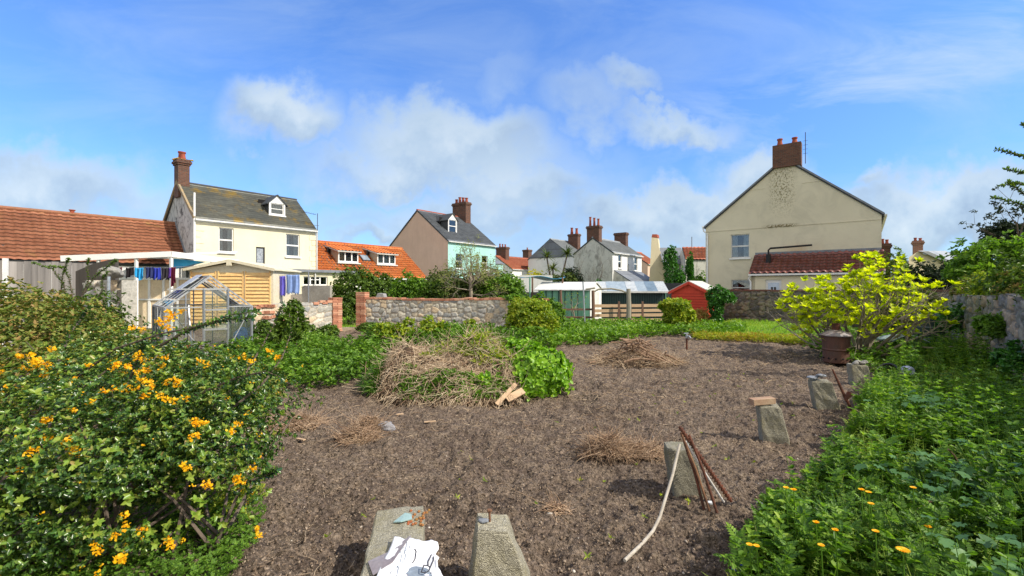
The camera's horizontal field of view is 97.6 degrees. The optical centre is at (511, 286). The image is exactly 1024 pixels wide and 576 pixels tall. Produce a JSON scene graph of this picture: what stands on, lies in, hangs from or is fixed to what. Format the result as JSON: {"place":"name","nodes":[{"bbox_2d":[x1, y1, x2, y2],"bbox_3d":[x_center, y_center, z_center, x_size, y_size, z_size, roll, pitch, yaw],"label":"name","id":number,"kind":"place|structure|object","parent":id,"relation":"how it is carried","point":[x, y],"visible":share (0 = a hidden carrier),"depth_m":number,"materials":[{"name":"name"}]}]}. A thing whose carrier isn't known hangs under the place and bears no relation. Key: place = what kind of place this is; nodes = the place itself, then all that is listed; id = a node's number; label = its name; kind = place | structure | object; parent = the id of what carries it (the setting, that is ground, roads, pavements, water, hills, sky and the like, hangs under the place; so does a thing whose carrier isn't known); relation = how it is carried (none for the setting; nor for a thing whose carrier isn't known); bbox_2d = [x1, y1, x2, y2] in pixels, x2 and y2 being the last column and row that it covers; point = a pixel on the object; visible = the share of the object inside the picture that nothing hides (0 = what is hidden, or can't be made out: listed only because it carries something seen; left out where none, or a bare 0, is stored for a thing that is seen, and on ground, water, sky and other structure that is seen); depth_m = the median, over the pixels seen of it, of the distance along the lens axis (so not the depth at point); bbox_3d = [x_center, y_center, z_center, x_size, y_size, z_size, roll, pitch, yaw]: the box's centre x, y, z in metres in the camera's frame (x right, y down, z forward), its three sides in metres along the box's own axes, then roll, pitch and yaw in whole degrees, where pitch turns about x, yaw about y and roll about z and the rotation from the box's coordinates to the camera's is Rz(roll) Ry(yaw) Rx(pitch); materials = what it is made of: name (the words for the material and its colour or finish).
{"place":"outdoors","nodes":[
{"label":"outdoors","id":0,"kind":"place"},
{"bbox_2d":[76,259,118,301],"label":"dark shed end","id":1,"kind":"structure","parent":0,"point":[81,275],"depth_m":13.53,"materials":[{"name":"grey wood"}]},
{"bbox_2d":[342,316,355,326],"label":"gateway lawn","id":2,"kind":"structure","parent":0,"point":[345,324],"depth_m":22.18,"materials":[{"name":"green plant"}]},
{"bbox_2d":[339,291,358,324],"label":"hedge shrub","id":3,"kind":"object","parent":2,"relation":"on","point":[348,304],"visible":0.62,"depth_m":21.42,"materials":[{"name":"green plant"}]},
{"bbox_2d":[329,264,384,323],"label":"hedge shrub","id":4,"kind":"object","parent":2,"relation":"on","point":[350,280],"visible":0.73,"depth_m":22.17,"materials":[{"name":"green plant"}]},
{"bbox_2d":[389,197,504,277],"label":"pink gabled house","id":5,"kind":"structure","parent":0,"point":[425,240],"depth_m":43.52,"materials":[{"name":"pink paint"}]},
{"bbox_2d":[0,317,976,575],"bbox_3d":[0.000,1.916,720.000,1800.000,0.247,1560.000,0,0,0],"label":"soil ground","id":6,"kind":"structure","parent":0,"point":[550,419],"depth_m":4.79,"materials":[{"name":"brown soil"}]},
{"bbox_2d":[0,258,90,348],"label":"board fence","id":7,"kind":"object","parent":6,"relation":"on","point":[30,273],"visible":0.27,"depth_m":13.54,"materials":[{"name":"white paint"}]},
{"bbox_2d":[0,257,144,387],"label":"spiky shrub","id":8,"kind":"object","parent":6,"relation":"on","point":[100,297],"visible":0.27,"depth_m":8.22,"materials":[{"name":"green plant"}]},
{"bbox_2d":[0,205,187,288],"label":"long outbuilding","id":9,"kind":"structure","parent":6,"relation":"on","point":[38,235],"depth_m":22.17,"materials":[{"name":"brown tile"}]},
{"bbox_2d":[82,266,136,341],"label":"stone pillar","id":10,"kind":"structure","parent":6,"relation":"on","point":[128,287],"depth_m":12.27,"materials":[{"name":"grey stone"}]},
{"bbox_2d":[0,489,267,575],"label":"weed cover","id":11,"kind":"object","parent":6,"relation":"on","point":[221,548],"visible":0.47,"depth_m":3.00,"materials":[{"name":"green plant"}]},
{"bbox_2d":[0,276,287,443],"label":"bramble thicket","id":12,"kind":"object","parent":6,"relation":"on","point":[7,327],"visible":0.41,"depth_m":6.26,"materials":[{"name":"green plant"}]},
{"bbox_2d":[60,251,238,329],"bbox_3d":[-15.980,0.041,21.270,5.653,3.718,5.460,0,0,0],"label":"white canopy","id":13,"kind":"object","parent":6,"relation":"on","point":[150,292],"visible":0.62,"depth_m":20.51,"materials":[{"name":"paint"}]},
{"bbox_2d":[0,301,324,575],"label":"flowering shrub","id":14,"kind":"object","parent":6,"relation":"on","point":[165,417],"visible":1,"depth_m":3.07,"materials":[{"name":"green plant"}]},
{"bbox_2d":[152,275,252,353],"bbox_3d":[-9.501,0.766,13.708,2.100,2.267,2.838,0,0,-44],"label":"greenhouse","id":15,"kind":"object","parent":6,"relation":"on","point":[161,306],"visible":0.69,"depth_m":13.34,"materials":[{"name":"metal"}]},
{"bbox_2d":[167,288,229,352],"bbox_3d":[-8.805,0.970,12.619,1.435,1.860,0.070,0,0,-37],"label":"door","id":16,"kind":"structure","parent":15,"relation":"in","point":[203,289],"depth_m":12.75,"materials":[{"name":"metal"}]},
{"bbox_2d":[185,473,265,534],"bbox_3d":[-2.367,1.781,3.769,0.634,0.251,0.743,0,0,-37],"label":"shrub","id":17,"kind":"object","parent":6,"relation":"on","point":[221,497],"visible":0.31,"depth_m":3.74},
{"bbox_2d":[182,259,301,327],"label":"vinyl shed","id":18,"kind":"structure","parent":6,"relation":"on","point":[253,283],"depth_m":20.49,"materials":[{"name":"beige plastic"}]},
{"bbox_2d":[163,151,355,297],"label":"slate roofed house","id":19,"kind":"structure","parent":6,"relation":"on","point":[268,229],"depth_m":26.40,"materials":[{"name":"white paint"}]},
{"bbox_2d":[219,227,235,253],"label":"window","id":20,"kind":"structure","parent":19,"relation":"in","point":[225,234],"depth_m":25.41,"materials":[{"name":"glass"}]},
{"bbox_2d":[285,234,301,257],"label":"window","id":21,"kind":"structure","parent":19,"relation":"in","point":[291,239],"depth_m":28.41,"materials":[{"name":"glass"}]},
{"bbox_2d":[265,297,309,349],"bbox_3d":[-6.458,1.104,12.774,1.209,1.613,0.954,0,0,0],"label":"evergreen sapling","id":22,"kind":"object","parent":6,"relation":"on","point":[279,332],"visible":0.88,"depth_m":12.64,"materials":[{"name":"green plant"}]},
{"bbox_2d":[245,399,343,432],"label":"root clump","id":23,"kind":"object","parent":6,"relation":"on","point":[306,422],"visible":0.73,"depth_m":5.95,"materials":[{"name":"plant"}]},
{"bbox_2d":[253,297,342,331],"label":"stone garden wall","id":24,"kind":"structure","parent":6,"relation":"on","point":[320,313],"depth_m":18.49,"materials":[{"name":"brick"}]},
{"bbox_2d":[213,329,388,390],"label":"weeds","id":25,"kind":"object","parent":6,"relation":"on","point":[318,347],"visible":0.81,"depth_m":10.09,"materials":[{"name":"green plant"}]},
{"bbox_2d":[280,271,323,301],"bbox_3d":[-10.176,0.579,21.165,2.412,2.643,0.287,0,0,-5],"label":"washing line","id":26,"kind":"object","parent":6,"relation":"on","point":[308,279],"visible":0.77,"depth_m":21.08,"materials":[{"name":"grey metal"}]},
{"bbox_2d":[286,275,299,294],"bbox_3d":[-10.329,-0.086,21.094,0.660,0.974,0.125,0,0,3],"label":"pale blue sheet","id":27,"kind":"object","parent":26,"relation":"hanging from","point":[293,283],"visible":1,"depth_m":21.09,"materials":[{"name":"fabric"}]},
{"bbox_2d":[302,285,331,301],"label":"cement wall","id":28,"kind":"structure","parent":6,"relation":"on","point":[319,292],"depth_m":21.45,"materials":[{"name":"concrete"}]},
{"bbox_2d":[318,408,396,449],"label":"root clump","id":29,"kind":"object","parent":6,"relation":"on","point":[361,434],"visible":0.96,"depth_m":5.44,"materials":[{"name":"plant"}]},
{"bbox_2d":[329,404,401,433],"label":"root clump","id":30,"kind":"object","parent":6,"relation":"on","point":[367,418],"visible":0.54,"depth_m":5.78,"materials":[{"name":"plant"}]},
{"bbox_2d":[318,240,425,290],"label":"pantiled cottage","id":31,"kind":"structure","parent":6,"relation":"on","point":[394,262],"depth_m":34.63,"materials":[{"name":"tile"}]},
{"bbox_2d":[368,268,399,296],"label":"hedge shrub","id":32,"kind":"object","parent":6,"relation":"on","point":[388,282],"visible":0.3,"depth_m":23.24,"materials":[{"name":"green plant"}]},
{"bbox_2d":[360,506,424,575],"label":"concrete slab","id":33,"kind":"object","parent":6,"relation":"on","point":[385,529],"depth_m":2.94,"materials":[{"name":"beige concrete"}]},
{"bbox_2d":[368,535,442,575],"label":"paper bag","id":34,"kind":"object","parent":33,"relation":"on","point":[408,556],"visible":1,"depth_m":2.57,"materials":[{"name":"white paper"}]},
{"bbox_2d":[387,268,430,297],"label":"hedge shrub","id":35,"kind":"object","parent":6,"relation":"on","point":[414,286],"visible":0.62,"depth_m":21.56,"materials":[{"name":"green plant"}]},
{"bbox_2d":[420,279,458,298],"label":"hedge shrub","id":36,"kind":"object","parent":6,"relation":"on","point":[434,291],"visible":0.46,"depth_m":21.50,"materials":[{"name":"green plant"}]},
{"bbox_2d":[356,292,549,330],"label":"stone garden wall","id":37,"kind":"structure","parent":6,"relation":"on","point":[384,307],"depth_m":19.10,"materials":[{"name":"stone"}]},
{"bbox_2d":[502,291,565,327],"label":"wall ivy","id":38,"kind":"object","parent":37,"relation":"attached to","point":[556,306],"depth_m":17.95,"materials":[{"name":"green plant"}]},
{"bbox_2d":[357,319,550,350],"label":"weeds","id":39,"kind":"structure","parent":6,"relation":"on","point":[542,336],"depth_m":13.56,"materials":[{"name":"green plant"}]},
{"bbox_2d":[342,312,574,410],"bbox_3d":[-0.992,1.431,8.509,4.336,1.978,3.559,0,0,0],"label":"garden waste heap","id":40,"kind":"object","parent":6,"relation":"on","point":[478,368],"visible":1,"depth_m":7.73,"materials":[{"name":"plant"}]},
{"bbox_2d":[448,269,491,298],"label":"hedge shrub","id":41,"kind":"object","parent":6,"relation":"on","point":[463,285],"visible":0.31,"depth_m":21.30,"materials":[{"name":"green plant"}]},
{"bbox_2d":[431,234,510,298],"bbox_3d":[-1.875,-0.285,21.010,3.812,4.377,3.808,0,0,0],"label":"bare tree","id":42,"kind":"object","parent":6,"relation":"on","point":[472,280],"visible":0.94,"depth_m":20.84,"materials":[{"name":"green plant"}]},
{"bbox_2d":[468,513,529,575],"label":"concrete post","id":43,"kind":"object","parent":6,"relation":"on","point":[496,550],"visible":0.99,"depth_m":2.66,"materials":[{"name":"beige concrete"}]},
{"bbox_2d":[473,270,529,297],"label":"hedge shrub","id":44,"kind":"object","parent":6,"relation":"on","point":[513,285],"visible":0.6,"depth_m":21.06,"materials":[{"name":"green plant"}]},
{"bbox_2d":[502,296,561,337],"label":"laurel bush","id":45,"kind":"object","parent":6,"relation":"on","point":[525,313],"visible":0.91,"depth_m":15.10,"materials":[{"name":"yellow plant"}]},
{"bbox_2d":[520,275,552,291],"bbox_3d":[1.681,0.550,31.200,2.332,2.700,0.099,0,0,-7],"label":"shed","id":46,"kind":"structure","parent":6,"relation":"on","point":[536,282],"depth_m":31.13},
{"bbox_2d":[502,483,586,521],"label":"root clump","id":47,"kind":"object","parent":6,"relation":"on","point":[558,508],"visible":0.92,"depth_m":3.76,"materials":[{"name":"plant"}]},
{"bbox_2d":[527,228,580,277],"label":"slate hung house","id":48,"kind":"structure","parent":6,"relation":"on","point":[537,263],"depth_m":62.84,"materials":[{"name":"white paint"}]},
{"bbox_2d":[534,282,601,320],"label":"white shed","id":49,"kind":"structure","parent":6,"relation":"on","point":[552,289],"depth_m":25.34,"materials":[{"name":"paint"}]},
{"bbox_2d":[559,287,630,324],"bbox_3d":[4.086,0.961,22.000,3.534,1.882,0.235,0,0,0],"label":"rustic pergola","id":50,"kind":"object","parent":6,"relation":"on","point":[628,302],"visible":0.77,"depth_m":21.94,"materials":[{"name":"grey wood"}]},
{"bbox_2d":[560,408,657,468],"bbox_3d":[1.057,1.781,5.026,1.082,0.786,0.856,0,0,34],"label":"root clump","id":51,"kind":"object","parent":6,"relation":"on","point":[599,446],"visible":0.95,"depth_m":4.95,"materials":[{"name":"plant"}]},
{"bbox_2d":[595,301,662,321],"bbox_3d":[6.024,1.320,22.890,3.994,1.160,0.680,0,0,0],"label":"timber fence","id":52,"kind":"object","parent":6,"relation":"on","point":[642,305],"visible":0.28,"depth_m":22.80,"materials":[{"name":"brown wood"}]},
{"bbox_2d":[596,281,668,317],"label":"dark green shed","id":53,"kind":"structure","parent":6,"relation":"on","point":[650,292],"depth_m":27.35,"materials":[{"name":"white paint"}]},
{"bbox_2d":[581,337,698,368],"bbox_3d":[3.181,1.716,11.194,2.919,0.964,2.273,0,0,0],"label":"twig mat","id":54,"kind":"object","parent":6,"relation":"on","point":[622,356],"visible":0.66,"depth_m":10.92,"materials":[{"name":"plant"}]},
{"bbox_2d":[610,414,681,464],"bbox_3d":[1.455,1.842,5.080,1.120,0.920,0.936,0,0,11],"label":"root clump","id":55,"kind":"object","parent":6,"relation":"on","point":[650,449],"visible":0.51,"depth_m":5.03,"materials":[{"name":"plant"}]},
{"bbox_2d":[623,444,680,561],"bbox_3d":[1.149,1.649,3.547,0.043,0.490,1.200,0,0,38],"label":"pale pipe","id":56,"kind":"object","parent":6,"relation":"on","point":[635,549],"visible":1,"depth_m":3.58,"materials":[{"name":"white plastic"}]},
{"bbox_2d":[649,234,680,282],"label":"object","id":57,"kind":"structure","parent":6,"relation":"on","point":[656,266],"depth_m":50.00,"materials":[{"name":"beige paint"}]},
{"bbox_2d":[661,245,678,282],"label":"ivy clad tree","id":58,"kind":"object","parent":6,"relation":"on","point":[670,257],"visible":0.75,"depth_m":43.70,"materials":[{"name":"green plant"}]},
{"bbox_2d":[657,297,697,329],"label":"euphorbia bush","id":59,"kind":"object","parent":6,"relation":"on","point":[677,309],"visible":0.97,"depth_m":19.24,"materials":[{"name":"yellow plant"}]},
{"bbox_2d":[664,441,703,496],"bbox_3d":[1.618,1.750,4.216,0.380,0.539,0.266,0,0,0],"label":"concrete post","id":60,"kind":"object","parent":6,"relation":"on","point":[683,481],"visible":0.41,"depth_m":4.10,"materials":[{"name":"grey concrete"}]},
{"bbox_2d":[668,281,714,322],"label":"red shed","id":61,"kind":"structure","parent":6,"relation":"on","point":[694,291],"depth_m":23.47,"materials":[{"name":"wood"}]},
{"bbox_2d":[679,237,705,280],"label":"red roofed house","id":62,"kind":"structure","parent":6,"relation":"on","point":[699,255],"depth_m":46.68,"materials":[{"name":"paint"}]},
{"bbox_2d":[688,435,717,512],"bbox_3d":[1.674,1.630,3.927,0.033,0.591,0.308,0,0,-29],"label":"rusty rod","id":63,"kind":"object","parent":6,"relation":"on","point":[705,477],"visible":1,"depth_m":3.91,"materials":[{"name":"brown metal"}]},
{"bbox_2d":[678,426,732,502],"bbox_3d":[1.720,1.575,3.995,0.449,0.625,0.048,0,0,21],"label":"threaded bar","id":64,"kind":"object","parent":6,"relation":"on","point":[718,483],"visible":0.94,"depth_m":3.97,"materials":[{"name":"brown metal"}]},
{"bbox_2d":[689,328,820,344],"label":"flower verge","id":65,"kind":"structure","parent":6,"relation":"on","point":[773,337],"depth_m":15.74,"materials":[{"name":"green plant"}]},
{"bbox_2d":[756,403,789,444],"bbox_3d":[3.246,1.743,5.570,0.355,0.555,0.278,0,0,18],"label":"concrete post","id":66,"kind":"object","parent":6,"relation":"on","point":[771,424],"visible":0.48,"depth_m":5.47,"materials":[{"name":"grey concrete"}]},
{"bbox_2d":[737,472,846,575],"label":"edge weeds","id":67,"kind":"object","parent":6,"relation":"on","point":[747,569],"visible":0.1,"depth_m":2.84,"materials":[{"name":"green plant"}]},
{"bbox_2d":[702,132,886,290],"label":"gabled house","id":68,"kind":"structure","parent":6,"relation":"on","point":[784,221],"depth_m":26.32,"materials":[{"name":"beige paint"}]},
{"bbox_2d":[729,234,750,259],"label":"window","id":69,"kind":"structure","parent":68,"relation":"in","point":[739,243],"depth_m":28.59,"materials":[{"name":"glass"}]},
{"bbox_2d":[808,379,840,409],"bbox_3d":[4.932,1.746,7.069,0.427,0.549,0.290,0,0,20],"label":"concrete post","id":70,"kind":"object","parent":6,"relation":"on","point":[823,396],"visible":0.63,"depth_m":6.98,"materials":[{"name":"grey concrete"}]},
{"bbox_2d":[819,323,852,363],"bbox_3d":[8.147,1.410,11.271,0.696,0.980,0.700,0,0,0],"label":"incinerator bin","id":71,"kind":"object","parent":6,"relation":"on","point":[835,343],"visible":0.98,"depth_m":11.06,"materials":[{"name":"brown metal"}]},
{"bbox_2d":[722,289,953,326],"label":"dark boundary wall","id":72,"kind":"structure","parent":6,"relation":"on","point":[752,304],"depth_m":24.28,"materials":[{"name":"stone"}]},
{"bbox_2d":[846,363,870,387],"bbox_3d":[6.801,1.766,8.755,0.376,0.509,0.291,0,0,17],"label":"concrete post","id":73,"kind":"object","parent":6,"relation":"on","point":[857,373],"visible":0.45,"depth_m":8.67,"materials":[{"name":"grey concrete"}]},
{"bbox_2d":[702,352,1016,575],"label":"grass cover","id":74,"kind":"object","parent":6,"relation":"on","point":[865,447],"depth_m":5.11,"materials":[{"name":"green plant"}]},
{"bbox_2d":[713,330,1023,575],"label":"cow parsley","id":75,"kind":"object","parent":6,"relation":"on","point":[922,556],"visible":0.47,"depth_m":2.98,"materials":[{"name":"green plant"}]},
{"bbox_2d":[765,251,978,358],"bbox_3d":[9.480,0.920,11.826,4.692,3.834,4.238,0,0,21],"label":"yellow shrub","id":76,"kind":"object","parent":6,"relation":"on","point":[857,315],"visible":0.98,"depth_m":11.53,"materials":[{"name":"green plant"}]},
{"bbox_2d":[729,357,1023,575],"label":"weeds","id":77,"kind":"object","parent":6,"relation":"on","point":[823,484],"visible":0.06,"depth_m":6.79,"materials":[{"name":"green plant"}]},
{"bbox_2d":[798,326,964,371],"bbox_3d":[12.391,1.680,14.761,13.762,0.522,3.836,0,0,-44],"label":"bush","id":78,"kind":"object","parent":6,"relation":"on","point":[861,355],"visible":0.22,"depth_m":11.26,"materials":[{"name":"green plant"}]},
{"bbox_2d":[740,335,1023,575],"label":"cleavers","id":79,"kind":"object","parent":6,"relation":"on","point":[883,549],"visible":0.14,"depth_m":3.42,"materials":[{"name":"green plant"}]},
{"bbox_2d":[743,327,1023,575],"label":"nettles","id":80,"kind":"object","parent":6,"relation":"on","point":[983,401],"visible":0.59,"depth_m":3.94,"materials":[{"name":"green plant"}]},
{"bbox_2d":[883,245,918,283],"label":"garden bush","id":81,"kind":"object","parent":6,"relation":"on","point":[891,268],"visible":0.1,"depth_m":23.71,"materials":[{"name":"green plant"}]},
{"bbox_2d":[870,284,943,329],"bbox_3d":[15.765,0.903,17.510,3.185,2.015,2.219,0,0,0],"label":"garden bush","id":82,"kind":"object","parent":6,"relation":"on","point":[930,300],"visible":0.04,"depth_m":17.13,"materials":[{"name":"green plant"}]},
{"bbox_2d":[899,259,940,288],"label":"garden bush","id":83,"kind":"object","parent":6,"relation":"on","point":[923,271],"visible":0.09,"depth_m":21.88,"materials":[{"name":"green plant"}]},
{"bbox_2d":[863,388,979,429],"bbox_3d":[5.085,1.582,5.573,0.892,0.646,1.022,0,0,-40],"label":"mallow plant","id":84,"kind":"object","parent":6,"relation":"on","point":[921,400],"visible":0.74,"depth_m":5.47,"materials":[{"name":"green plant"}]},
{"bbox_2d":[898,238,952,288],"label":"cream house","id":85,"kind":"structure","parent":6,"relation":"on","point":[930,256],"depth_m":36.00,"materials":[{"name":"stone"}]},
{"bbox_2d":[912,312,945,345],"bbox_3d":[13.200,1.355,14.200,0.915,1.090,0.915,0,0,0],"label":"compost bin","id":86,"kind":"object","parent":6,"relation":"on","point":[928,325],"visible":0.1,"depth_m":13.93,"materials":[{"name":"black plastic"}]},
{"bbox_2d":[920,262,953,289],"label":"garden bush","id":87,"kind":"object","parent":6,"relation":"on","point":[936,275],"visible":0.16,"depth_m":20.84,"materials":[{"name":"green plant"}]},
{"bbox_2d":[854,449,1023,522],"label":"mallow plant","id":88,"kind":"object","parent":6,"relation":"on","point":[954,484],"visible":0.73,"depth_m":3.28,"materials":[{"name":"green plant"}]},
{"bbox_2d":[910,475,1019,547],"bbox_3d":[3.183,1.629,2.993,0.856,0.551,0.644,0,0,-29],"label":"mallow plant","id":89,"kind":"object","parent":6,"relation":"on","point":[992,524],"visible":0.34,"depth_m":2.93,"materials":[{"name":"green plant"}]},
{"bbox_2d":[919,503,1023,575],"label":"mallow plant","id":90,"kind":"object","parent":6,"relation":"on","point":[986,541],"visible":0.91,"depth_m":2.36,"materials":[{"name":"green plant"}]},
{"bbox_2d":[935,229,1023,286],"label":"young sycamore","id":91,"kind":"object","parent":6,"relation":"on","point":[960,265],"visible":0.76,"depth_m":15.63,"materials":[{"name":"green plant"}]},
{"bbox_2d":[947,293,1023,383],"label":"old stone wall","id":92,"kind":"structure","parent":6,"relation":"on","point":[1013,316],"depth_m":9.20,"materials":[{"name":"grey stone"}]},
{"bbox_2d":[933,303,964,333],"bbox_3d":[12.229,0.887,12.282,1.330,0.915,0.686,0,0,0],"label":"ivy patch","id":93,"kind":"object","parent":92,"relation":"attached to","point":[958,311],"visible":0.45,"depth_m":12.20,"materials":[{"name":"green plant"}]},
{"bbox_2d":[955,269,1005,309],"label":"wall hedge","id":94,"kind":"object","parent":92,"relation":"on","point":[973,292],"depth_m":11.71,"materials":[{"name":"green plant"}]},
{"bbox_2d":[970,311,1007,339],"bbox_3d":[9.631,0.791,8.907,0.745,0.630,0.737,0,0,0],"label":"ivy patch","id":95,"kind":"object","parent":92,"relation":"attached to","point":[989,324],"visible":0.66,"depth_m":8.81,"materials":[{"name":"green plant"}]},
{"bbox_2d":[964,248,1023,313],"bbox_3d":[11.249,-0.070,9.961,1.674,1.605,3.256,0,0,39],"label":"wall hedge","id":96,"kind":"object","parent":92,"relation":"on","point":[1003,265],"depth_m":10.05,"materials":[{"name":"green plant"}]},
{"bbox_2d":[987,339,1023,372],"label":"ivy patch","id":97,"kind":"object","parent":92,"relation":"attached to","point":[1012,352],"visible":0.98,"depth_m":7.76,"materials":[{"name":"green plant"}]},
{"bbox_2d":[948,439,1023,493],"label":"mallow plant","id":98,"kind":"object","parent":6,"relation":"on","point":[962,442],"visible":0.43,"depth_m":3.49,"materials":[{"name":"green plant"}]},
{"bbox_2d":[959,185,1023,243],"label":"dark tree","id":99,"kind":"object","parent":6,"relation":"on","point":[1004,225],"visible":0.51,"depth_m":26.64,"materials":[{"name":"green plant"}]},
{"bbox_2d":[990,122,1023,211],"bbox_3d":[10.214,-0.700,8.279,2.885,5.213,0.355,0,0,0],"label":"overhanging tree","id":100,"kind":"object","parent":6,"relation":"on","point":[1011,183],"visible":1,"depth_m":8.20,"materials":[{"name":"green plant"}]},
{"bbox_2d":[495,244,528,278],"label":"orange roofed house","id":101,"kind":"structure","parent":0,"point":[518,266],"depth_m":64.39,"materials":[{"name":"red tile"}]},
{"bbox_2d":[0,0,1023,259],"label":"sky","id":102,"kind":"structure","parent":0,"point":[642,119],"materials":[{"name":"blue"}]},
{"bbox_2d":[574,217,648,281],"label":"grey gabled house","id":103,"kind":"structure","parent":0,"point":[621,256],"depth_m":49.71,"materials":[{"name":"paint"}]},
{"bbox_2d":[544,315,749,347],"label":"weed bank","id":104,"kind":"structure","parent":0,"point":[575,330],"depth_m":17.42,"materials":[{"name":"green plant"}]},
{"bbox_2d":[707,318,853,335],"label":"lawn","id":105,"kind":"structure","parent":0,"point":[772,324],"depth_m":19.80,"materials":[{"name":"green plant"}]},
{"bbox_2d":[705,284,737,322],"bbox_3d":[10.020,0.873,21.411,1.616,2.069,1.080,0,0,0],"label":"ivy stump","id":106,"kind":"object","parent":105,"relation":"on","point":[719,298],"visible":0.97,"depth_m":21.19,"materials":[{"name":"green plant"}]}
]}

